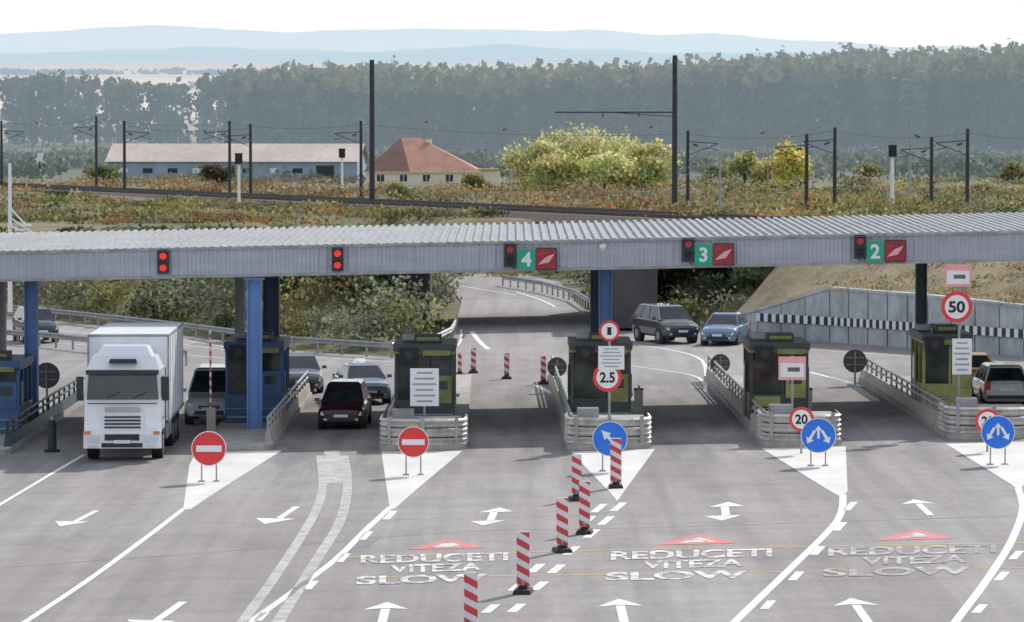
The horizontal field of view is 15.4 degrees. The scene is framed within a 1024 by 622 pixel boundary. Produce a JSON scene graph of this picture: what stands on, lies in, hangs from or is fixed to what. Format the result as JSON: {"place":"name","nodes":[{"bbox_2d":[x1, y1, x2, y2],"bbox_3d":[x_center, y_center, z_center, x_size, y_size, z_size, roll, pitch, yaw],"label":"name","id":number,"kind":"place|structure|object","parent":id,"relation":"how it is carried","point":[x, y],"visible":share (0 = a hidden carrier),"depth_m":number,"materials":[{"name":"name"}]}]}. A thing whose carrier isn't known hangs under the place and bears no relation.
{"place":"outdoors","nodes":[
{"label":"outdoors","id":0,"kind":"place"},
{"bbox_2d":[0,44,899,61],"bbox_3d":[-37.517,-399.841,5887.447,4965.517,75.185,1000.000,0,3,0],"label":"hills","id":1,"kind":"structure","parent":0,"point":[503,53],"depth_m":6013.07,"materials":[{"name":"blue"}]},
{"bbox_2d":[0,25,1003,54],"bbox_3d":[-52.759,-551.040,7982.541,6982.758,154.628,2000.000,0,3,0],"label":"hills","id":2,"kind":"structure","parent":0,"point":[150,37],"depth_m":8347.02,"materials":[{"name":"blue"}]},
{"bbox_2d":[0,274,1023,621],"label":"road","id":3,"kind":"structure","parent":0,"point":[514,456],"depth_m":102.69,"materials":[{"name":"grey asphalt"}]},
{"bbox_2d":[8,163,31,311],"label":"street lamp","id":4,"kind":"object","parent":3,"relation":"on","point":[10,218],"visible":0.8,"depth_m":199.94,"materials":[{"name":"grey metal"}]},
{"bbox_2d":[12,306,59,342],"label":"parked suv car","id":5,"kind":"object","parent":3,"relation":"on","point":[47,322],"visible":0.56,"depth_m":190.71,"materials":[{"name":"paint"}]},
{"bbox_2d":[0,399,83,454],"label":"toll island","id":6,"kind":"structure","parent":3,"relation":"on","point":[15,446],"depth_m":131.52,"materials":[{"name":"concrete"}]},
{"bbox_2d":[0,282,6,349],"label":"canopy column","id":7,"kind":"structure","parent":6,"relation":"on","point":[3,331],"depth_m":142.14,"materials":[{"name":"metal"}]},
{"bbox_2d":[0,212,1023,281],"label":"toll plaza canopy","id":8,"kind":"object","parent":7,"relation":"on","point":[448,248],"visible":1,"depth_m":130.07,"materials":[{"name":"metal"}]},
{"bbox_2d":[517,248,535,270],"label":"lane number sign","id":9,"kind":"object","parent":8,"relation":"attached to","point":[526,259],"visible":1,"depth_m":129.82,"materials":[{"name":"metal"}]},
{"bbox_2d":[536,248,556,269],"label":"lane status sign","id":10,"kind":"object","parent":8,"relation":"attached to","point":[546,258],"visible":1,"depth_m":129.81,"materials":[{"name":"metal"}]},
{"bbox_2d":[694,243,712,265],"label":"lane number sign","id":11,"kind":"object","parent":8,"relation":"attached to","point":[703,254],"visible":1,"depth_m":129.81,"materials":[{"name":"metal"}]},
{"bbox_2d":[713,243,733,264],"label":"lane status sign","id":12,"kind":"object","parent":8,"relation":"attached to","point":[723,253],"visible":1,"depth_m":129.80,"materials":[{"name":"metal"}]},
{"bbox_2d":[865,240,884,262],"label":"lane number sign","id":13,"kind":"object","parent":8,"relation":"attached to","point":[875,251],"visible":1,"depth_m":129.81,"materials":[{"name":"metal"}]},
{"bbox_2d":[884,240,905,261],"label":"lane status sign","id":14,"kind":"object","parent":8,"relation":"attached to","point":[895,250],"visible":1,"depth_m":129.80,"materials":[{"name":"metal"}]},
{"bbox_2d":[0,350,33,433],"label":"toll booth","id":15,"kind":"object","parent":6,"relation":"on","point":[15,384],"visible":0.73,"depth_m":130.46,"materials":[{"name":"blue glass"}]},
{"bbox_2d":[24,281,38,416],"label":"canopy column","id":16,"kind":"structure","parent":6,"relation":"on","point":[31,337],"depth_m":134.62,"materials":[{"name":"metal"}]},
{"bbox_2d":[4,379,77,446],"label":"safety railing","id":17,"kind":"object","parent":6,"relation":"on","point":[22,431],"visible":0.9,"depth_m":133.57,"materials":[{"name":"metal"}]},
{"bbox_2d":[39,362,59,408],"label":"traffic sign","id":18,"kind":"object","parent":6,"relation":"on","point":[49,375],"visible":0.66,"depth_m":139.85,"materials":[{"name":"metal"}]},
{"bbox_2d":[7,330,187,365],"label":"guard rail","id":19,"kind":"object","parent":3,"relation":"on","point":[55,336],"visible":0.45,"depth_m":185.19,"materials":[{"name":"metal"}]},
{"bbox_2d":[76,322,183,458],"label":"box truck","id":20,"kind":"object","parent":3,"relation":"on","point":[133,378],"visible":1,"depth_m":120.72,"materials":[{"name":"metal"}]},
{"bbox_2d":[183,364,224,424],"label":"suv car","id":21,"kind":"object","parent":3,"relation":"on","point":[197,400],"visible":0.59,"depth_m":135.56,"materials":[{"name":"paint"}]},
{"bbox_2d":[191,431,225,481],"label":"no entry sign","id":22,"kind":"object","parent":3,"relation":"on","point":[208,448],"visible":1,"depth_m":113.13,"materials":[{"name":"metal"}]},
{"bbox_2d":[206,330,215,430],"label":"boom gate","id":23,"kind":"structure","parent":3,"relation":"on","point":[210,417],"depth_m":129.95,"materials":[{"name":"metal"}]},
{"bbox_2d":[6,304,457,357],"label":"guard rail","id":24,"kind":"object","parent":3,"relation":"on","point":[453,328],"visible":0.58,"depth_m":188.01,"materials":[{"name":"metal"}]},
{"bbox_2d":[213,392,311,451],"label":"toll island","id":25,"kind":"structure","parent":3,"relation":"on","point":[238,436],"depth_m":128.12,"materials":[{"name":"concrete"}]},
{"bbox_2d":[234,277,244,335],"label":"canopy column","id":26,"kind":"structure","parent":25,"relation":"on","point":[239,286],"depth_m":143.10,"materials":[{"name":"metal"}]},
{"bbox_2d":[243,277,264,428],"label":"canopy column","id":27,"kind":"structure","parent":25,"relation":"on","point":[254,346],"depth_m":130.65,"materials":[{"name":"metal"}]},
{"bbox_2d":[224,332,291,422],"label":"toll booth","id":28,"kind":"object","parent":25,"relation":"on","point":[275,371],"visible":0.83,"depth_m":133.36,"materials":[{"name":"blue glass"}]},
{"bbox_2d":[263,276,279,335],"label":"canopy column","id":29,"kind":"structure","parent":25,"relation":"on","point":[271,303],"depth_m":141.10,"materials":[{"name":"metal"}]},
{"bbox_2d":[264,370,310,441],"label":"safety railing","id":30,"kind":"object","parent":25,"relation":"on","point":[277,425],"visible":0.98,"depth_m":134.08,"materials":[{"name":"metal"}]},
{"bbox_2d":[289,353,326,392],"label":"sedan car","id":31,"kind":"object","parent":3,"relation":"on","point":[300,364],"visible":0.58,"depth_m":150.50,"materials":[{"name":"paint"}]},
{"bbox_2d":[314,379,371,428],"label":"hatchback car","id":32,"kind":"object","parent":3,"relation":"on","point":[345,401],"visible":1,"depth_m":132.26,"materials":[{"name":"paint"}]},
{"bbox_2d":[332,362,391,402],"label":"sedan car","id":33,"kind":"object","parent":3,"relation":"on","point":[371,375],"visible":0.56,"depth_m":144.41,"materials":[{"name":"paint"}]},
{"bbox_2d":[398,426,428,475],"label":"no entry sign","id":34,"kind":"object","parent":3,"relation":"on","point":[413,441],"visible":1,"depth_m":113.92,"materials":[{"name":"metal"}]},
{"bbox_2d":[380,374,471,450],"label":"toll island","id":35,"kind":"structure","parent":3,"relation":"on","point":[463,385],"depth_m":138.60,"materials":[{"name":"concrete"}]},
{"bbox_2d":[379,408,467,444],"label":"crash cushion","id":36,"kind":"object","parent":35,"relation":"on","point":[441,430],"visible":0.91,"depth_m":122.74,"materials":[{"name":"metal"}]},
{"bbox_2d":[410,368,438,416],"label":"information sign","id":37,"kind":"object","parent":35,"relation":"on","point":[424,387],"visible":0.91,"depth_m":124.50,"materials":[{"name":"metal"}]},
{"bbox_2d":[393,334,459,415],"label":"toll booth","id":38,"kind":"object","parent":35,"relation":"on","point":[424,351],"visible":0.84,"depth_m":129.06,"materials":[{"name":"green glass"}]},
{"bbox_2d":[464,572,477,621],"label":"traffic delineator","id":39,"kind":"object","parent":3,"relation":"on","point":[470,596],"visible":1,"depth_m":78.03,"materials":[{"name":"red plastic"}]},
{"bbox_2d":[0,286,1023,621],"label":"lane markings","id":40,"kind":"object","parent":3,"relation":"on","point":[334,466],"visible":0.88,"depth_m":93.72,"materials":[{"name":"paint"}]},
{"bbox_2d":[512,531,533,594],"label":"traffic delineator","id":41,"kind":"object","parent":3,"relation":"on","point":[523,562],"visible":1,"depth_m":84.81,"materials":[{"name":"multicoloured plastic"}]},
{"bbox_2d":[502,275,589,309],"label":"guard rail","id":42,"kind":"object","parent":3,"relation":"on","point":[576,293],"visible":0.98,"depth_m":231.48,"materials":[{"name":"metal"}]},
{"bbox_2d":[552,497,572,553],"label":"traffic delineator","id":43,"kind":"object","parent":3,"relation":"on","point":[561,547],"visible":1,"depth_m":92.81,"materials":[{"name":"multicoloured plastic"}]},
{"bbox_2d":[568,454,581,501],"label":"traffic delineator","id":44,"kind":"object","parent":3,"relation":"on","point":[576,469],"visible":0.84,"depth_m":105.43,"materials":[{"name":"red plastic"}]},
{"bbox_2d":[575,481,593,534],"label":"traffic delineator","id":45,"kind":"object","parent":3,"relation":"on","point":[584,509],"visible":1,"depth_m":96.84,"materials":[{"name":"multicoloured plastic"}]},
{"bbox_2d":[547,375,650,449],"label":"toll island","id":46,"kind":"structure","parent":3,"relation":"on","point":[645,445],"depth_m":124.83,"materials":[{"name":"concrete"}]},
{"bbox_2d":[549,355,572,435],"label":"safety railing","id":47,"kind":"object","parent":46,"relation":"on","point":[560,396],"visible":0.77,"depth_m":137.16,"materials":[{"name":"metal"}]},
{"bbox_2d":[590,270,597,331],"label":"canopy column","id":48,"kind":"structure","parent":46,"relation":"on","point":[593,300],"depth_m":141.10,"materials":[{"name":"metal"}]},
{"bbox_2d":[567,332,632,413],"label":"toll booth","id":49,"kind":"object","parent":46,"relation":"on","point":[583,390],"visible":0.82,"depth_m":128.03,"materials":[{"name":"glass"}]},
{"bbox_2d":[598,270,611,331],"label":"canopy column","id":50,"kind":"structure","parent":46,"relation":"on","point":[604,295],"depth_m":134.28,"materials":[{"name":"metal"}]},
{"bbox_2d":[564,407,651,443],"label":"crash cushion","id":51,"kind":"object","parent":46,"relation":"on","point":[584,422],"visible":0.79,"depth_m":121.72,"materials":[{"name":"metal"}]},
{"bbox_2d":[593,321,623,415],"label":"traffic sign","id":52,"kind":"object","parent":46,"relation":"on","point":[607,376],"visible":0.99,"depth_m":122.54,"materials":[{"name":"metal"}]},
{"bbox_2d":[183,442,1023,509],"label":"gore marking","id":53,"kind":"object","parent":3,"relation":"on","point":[232,466],"visible":0.93,"depth_m":115.66,"materials":[{"name":"paint"}]},
{"bbox_2d":[592,421,627,471],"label":"keep left sign","id":54,"kind":"object","parent":3,"relation":"on","point":[604,433],"visible":0.78,"depth_m":113.91,"materials":[{"name":"metal"}]},
{"bbox_2d":[608,438,622,488],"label":"traffic delineator","id":55,"kind":"object","parent":3,"relation":"on","point":[615,464],"visible":1,"depth_m":108.78,"materials":[{"name":"multicoloured plastic"}]},
{"bbox_2d":[631,303,697,343],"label":"parked suv car","id":56,"kind":"object","parent":3,"relation":"on","point":[662,323],"visible":1,"depth_m":179.20,"materials":[{"name":"paint"}]},
{"bbox_2d":[316,542,1023,577],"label":"yellow line marking","id":57,"kind":"object","parent":3,"relation":"on","point":[713,547],"visible":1,"depth_m":92.79,"materials":[{"name":"paint"}]},
{"bbox_2d":[356,529,995,583],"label":"road text markings","id":58,"kind":"object","parent":3,"relation":"on","point":[693,539],"visible":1,"depth_m":91.13,"materials":[{"name":"paint"}]},
{"bbox_2d":[700,312,750,344],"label":"parked sedan car","id":59,"kind":"object","parent":3,"relation":"on","point":[734,328],"visible":0.89,"depth_m":176.88,"materials":[{"name":"paint"}]},
{"bbox_2d":[704,375,841,446],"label":"toll island","id":60,"kind":"structure","parent":3,"relation":"on","point":[738,379],"depth_m":129.14,"materials":[{"name":"concrete"}]},
{"bbox_2d":[706,355,766,432],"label":"safety railing","id":61,"kind":"object","parent":60,"relation":"on","point":[730,395],"visible":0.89,"depth_m":138.44,"materials":[{"name":"metal"}]},
{"bbox_2d":[742,332,809,420],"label":"toll booth","id":62,"kind":"object","parent":60,"relation":"on","point":[764,387],"visible":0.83,"depth_m":128.31,"materials":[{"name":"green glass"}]},
{"bbox_2d":[778,356,805,411],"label":"information sign","id":63,"kind":"object","parent":60,"relation":"on","point":[791,368],"visible":0.85,"depth_m":123.40,"materials":[{"name":"metal"}]},
{"bbox_2d":[756,404,841,440],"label":"crash cushion","id":64,"kind":"object","parent":60,"relation":"on","point":[776,426],"visible":0.71,"depth_m":121.54,"materials":[{"name":"metal"}]},
{"bbox_2d":[789,407,813,453],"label":"speed limit sign","id":65,"kind":"object","parent":3,"relation":"on","point":[800,418],"visible":0.91,"depth_m":118.60,"materials":[{"name":"metal"}]},
{"bbox_2d":[801,418,835,465],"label":"lane split sign","id":66,"kind":"object","parent":3,"relation":"on","point":[818,435],"visible":1,"depth_m":114.26,"materials":[{"name":"metal"}]},
{"bbox_2d":[843,349,866,384],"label":"traffic sign","id":67,"kind":"object","parent":3,"relation":"on","point":[854,361],"visible":1,"depth_m":148.48,"materials":[{"name":"metal"}]},
{"bbox_2d":[858,376,1023,439],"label":"toll island","id":68,"kind":"structure","parent":3,"relation":"on","point":[916,415],"depth_m":132.90,"materials":[{"name":"concrete"}]},
{"bbox_2d":[860,358,950,425],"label":"safety railing","id":69,"kind":"object","parent":68,"relation":"on","point":[926,411],"visible":0.86,"depth_m":136.32,"materials":[{"name":"metal"}]},
{"bbox_2d":[915,263,926,322],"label":"canopy column","id":70,"kind":"structure","parent":68,"relation":"on","point":[920,292],"depth_m":139.08,"materials":[{"name":"metal"}]},
{"bbox_2d":[909,323,972,411],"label":"toll booth","id":71,"kind":"object","parent":68,"relation":"on","point":[931,360],"visible":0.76,"depth_m":131.70,"materials":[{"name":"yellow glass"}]},
{"bbox_2d":[941,264,971,396],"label":"traffic sign","id":72,"kind":"object","parent":68,"relation":"on","point":[956,306],"visible":0.98,"depth_m":125.33,"materials":[{"name":"metal"}]},
{"bbox_2d":[937,397,1023,433],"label":"crash cushion","id":73,"kind":"object","parent":68,"relation":"on","point":[959,416],"visible":0.79,"depth_m":122.86,"materials":[{"name":"metal"}]},
{"bbox_2d":[971,362,1023,404],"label":"hatchback car","id":74,"kind":"object","parent":3,"relation":"on","point":[997,381],"visible":0.88,"depth_m":135.67,"materials":[{"name":"paint"}]},
{"bbox_2d":[981,415,1014,464],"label":"lane split sign","id":75,"kind":"object","parent":3,"relation":"on","point":[997,431],"visible":1,"depth_m":113.52,"materials":[{"name":"metal"}]},
{"bbox_2d":[0,62,1023,356],"bbox_3d":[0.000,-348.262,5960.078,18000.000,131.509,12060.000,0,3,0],"label":"ground","id":76,"kind":"structure","parent":0,"point":[450,312],"depth_m":278.55,"materials":[{"name":"green plant"}]},
{"bbox_2d":[71,116,97,186],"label":"catenary pole","id":77,"kind":"object","parent":76,"relation":"on","point":[96,157],"visible":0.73,"depth_m":395.79,"materials":[{"name":"metal"}]},
{"bbox_2d":[4,118,1014,138],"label":"overhead wires","id":78,"kind":"object","parent":77,"relation":"attached to","point":[494,133],"visible":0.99,"depth_m":322.52,"materials":[{"name":"black metal"}]},
{"bbox_2d":[0,68,236,146],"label":"distant trees","id":79,"kind":"object","parent":76,"relation":"on","point":[116,95],"visible":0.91,"depth_m":1011.99,"materials":[{"name":"green plant"}]},
{"bbox_2d":[195,163,236,184],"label":"bush","id":80,"kind":"object","parent":76,"relation":"on","point":[211,172],"visible":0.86,"depth_m":399.20,"materials":[{"name":"green plant"}]},
{"bbox_2d":[105,144,368,180],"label":"warehouse","id":81,"kind":"structure","parent":76,"relation":"on","point":[178,159],"depth_m":470.46,"materials":[{"name":"metal"}]},
{"bbox_2d":[0,67,495,124],"bbox_3d":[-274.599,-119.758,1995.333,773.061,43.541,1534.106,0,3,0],"label":"distant hedgerow","id":82,"kind":"object","parent":76,"relation":"on","point":[19,71],"visible":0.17,"depth_m":2706.77,"materials":[{"name":"green plant"}]},
{"bbox_2d":[369,60,374,200],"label":"catenary pole","id":83,"kind":"object","parent":76,"relation":"on","point":[372,153],"visible":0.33,"depth_m":312.20,"materials":[{"name":"metal"}]},
{"bbox_2d":[0,214,774,351],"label":"bushes","id":84,"kind":"object","parent":76,"relation":"on","point":[375,297],"visible":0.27,"depth_m":193.90,"materials":[{"name":"green plant"}]},
{"bbox_2d":[0,182,811,222],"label":"railway track","id":85,"kind":"structure","parent":76,"relation":"on","point":[545,214],"depth_m":296.90,"materials":[{"name":"brown metal"}]},
{"bbox_2d":[363,138,501,185],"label":"house","id":86,"kind":"structure","parent":76,"relation":"on","point":[414,161],"depth_m":430.26,"materials":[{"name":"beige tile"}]},
{"bbox_2d":[294,226,656,327],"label":"railway bridge","id":87,"kind":"structure","parent":76,"relation":"on","point":[633,290],"depth_m":190.20,"materials":[{"name":"concrete"}]},
{"bbox_2d":[0,169,1023,278],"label":"scrub","id":88,"kind":"object","parent":76,"relation":"on","point":[58,206],"visible":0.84,"depth_m":309.03,"materials":[{"name":"green plant"}]},
{"bbox_2d":[3,143,1023,184],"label":"distant scrub","id":89,"kind":"object","parent":76,"relation":"on","point":[65,160],"visible":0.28,"depth_m":557.38,"materials":[{"name":"green plant"}]},
{"bbox_2d":[494,137,566,189],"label":"willow tree","id":90,"kind":"object","parent":76,"relation":"on","point":[516,160],"visible":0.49,"depth_m":386.59,"materials":[{"name":"green plant"}]},
{"bbox_2d":[517,150,590,191],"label":"willow tree","id":91,"kind":"object","parent":76,"relation":"on","point":[549,169],"visible":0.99,"depth_m":370.40,"materials":[{"name":"green plant"}]},
{"bbox_2d":[522,121,590,180],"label":"willow tree","id":92,"kind":"object","parent":76,"relation":"on","point":[570,146],"visible":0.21,"depth_m":393.38,"materials":[{"name":"green plant"}]},
{"bbox_2d":[547,123,629,185],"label":"willow tree","id":93,"kind":"object","parent":76,"relation":"on","point":[592,144],"visible":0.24,"depth_m":396.00,"materials":[{"name":"green plant"}]},
{"bbox_2d":[576,148,645,192],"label":"willow tree","id":94,"kind":"object","parent":76,"relation":"on","point":[603,165],"visible":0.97,"depth_m":370.49,"materials":[{"name":"green plant"}]},
{"bbox_2d":[576,126,662,188],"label":"willow tree","id":95,"kind":"object","parent":76,"relation":"on","point":[620,145],"visible":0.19,"depth_m":389.61,"materials":[{"name":"green plant"}]},
{"bbox_2d":[223,38,1023,154],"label":"forest","id":96,"kind":"object","parent":76,"relation":"on","point":[878,94],"visible":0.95,"depth_m":920.79,"materials":[{"name":"green plant"}]},
{"bbox_2d":[613,152,678,192],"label":"willow tree","id":97,"kind":"object","parent":76,"relation":"on","point":[652,169],"visible":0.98,"depth_m":370.67,"materials":[{"name":"green plant"}]},
{"bbox_2d":[622,137,684,189],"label":"willow tree","id":98,"kind":"object","parent":76,"relation":"on","point":[648,149],"visible":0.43,"depth_m":383.65,"materials":[{"name":"green plant"}]},
{"bbox_2d":[672,55,679,209],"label":"catenary pole","id":99,"kind":"object","parent":76,"relation":"on","point":[674,144],"visible":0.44,"depth_m":302.71,"materials":[{"name":"black metal"}]},
{"bbox_2d":[657,267,749,320],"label":"bushes","id":100,"kind":"object","parent":76,"relation":"on","point":[663,279],"visible":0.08,"depth_m":196.39,"materials":[{"name":"green plant"}]},
{"bbox_2d":[723,150,763,186],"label":"birch tree","id":101,"kind":"object","parent":76,"relation":"on","point":[742,162],"visible":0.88,"depth_m":408.85,"materials":[{"name":"green plant"}]},
{"bbox_2d":[747,157,784,184],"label":"birch tree","id":102,"kind":"object","parent":76,"relation":"on","point":[758,170],"visible":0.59,"depth_m":404.50,"materials":[{"name":"green plant"}]},
{"bbox_2d":[768,136,814,190],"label":"birch tree","id":103,"kind":"object","parent":76,"relation":"on","point":[793,165],"visible":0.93,"depth_m":399.16,"materials":[{"name":"yellow plant"}]},
{"bbox_2d":[736,261,1023,311],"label":"grass bank","id":104,"kind":"structure","parent":76,"relation":"on","point":[780,283],"depth_m":181.76,"materials":[{"name":"beige plant"}]},
{"bbox_2d":[812,261,1023,305],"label":"dry grass tufts","id":105,"kind":"object","parent":104,"relation":"on","point":[938,291],"visible":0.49,"depth_m":173.40,"materials":[{"name":"beige plant"}]},
{"bbox_2d":[740,287,1023,355],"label":"retaining wall","id":106,"kind":"structure","parent":76,"relation":"on","point":[863,316],"depth_m":173.98,"materials":[{"name":"concrete"}]},
{"bbox_2d":[996,158,1023,184],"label":"elm tree","id":107,"kind":"object","parent":76,"relation":"on","point":[1011,168],"visible":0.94,"depth_m":418.83,"materials":[{"name":"green plant"}]},
{"bbox_2d":[0,0,1023,46],"label":"sky","id":108,"kind":"structure","parent":0,"point":[895,23],"materials":[{"name":"white"}]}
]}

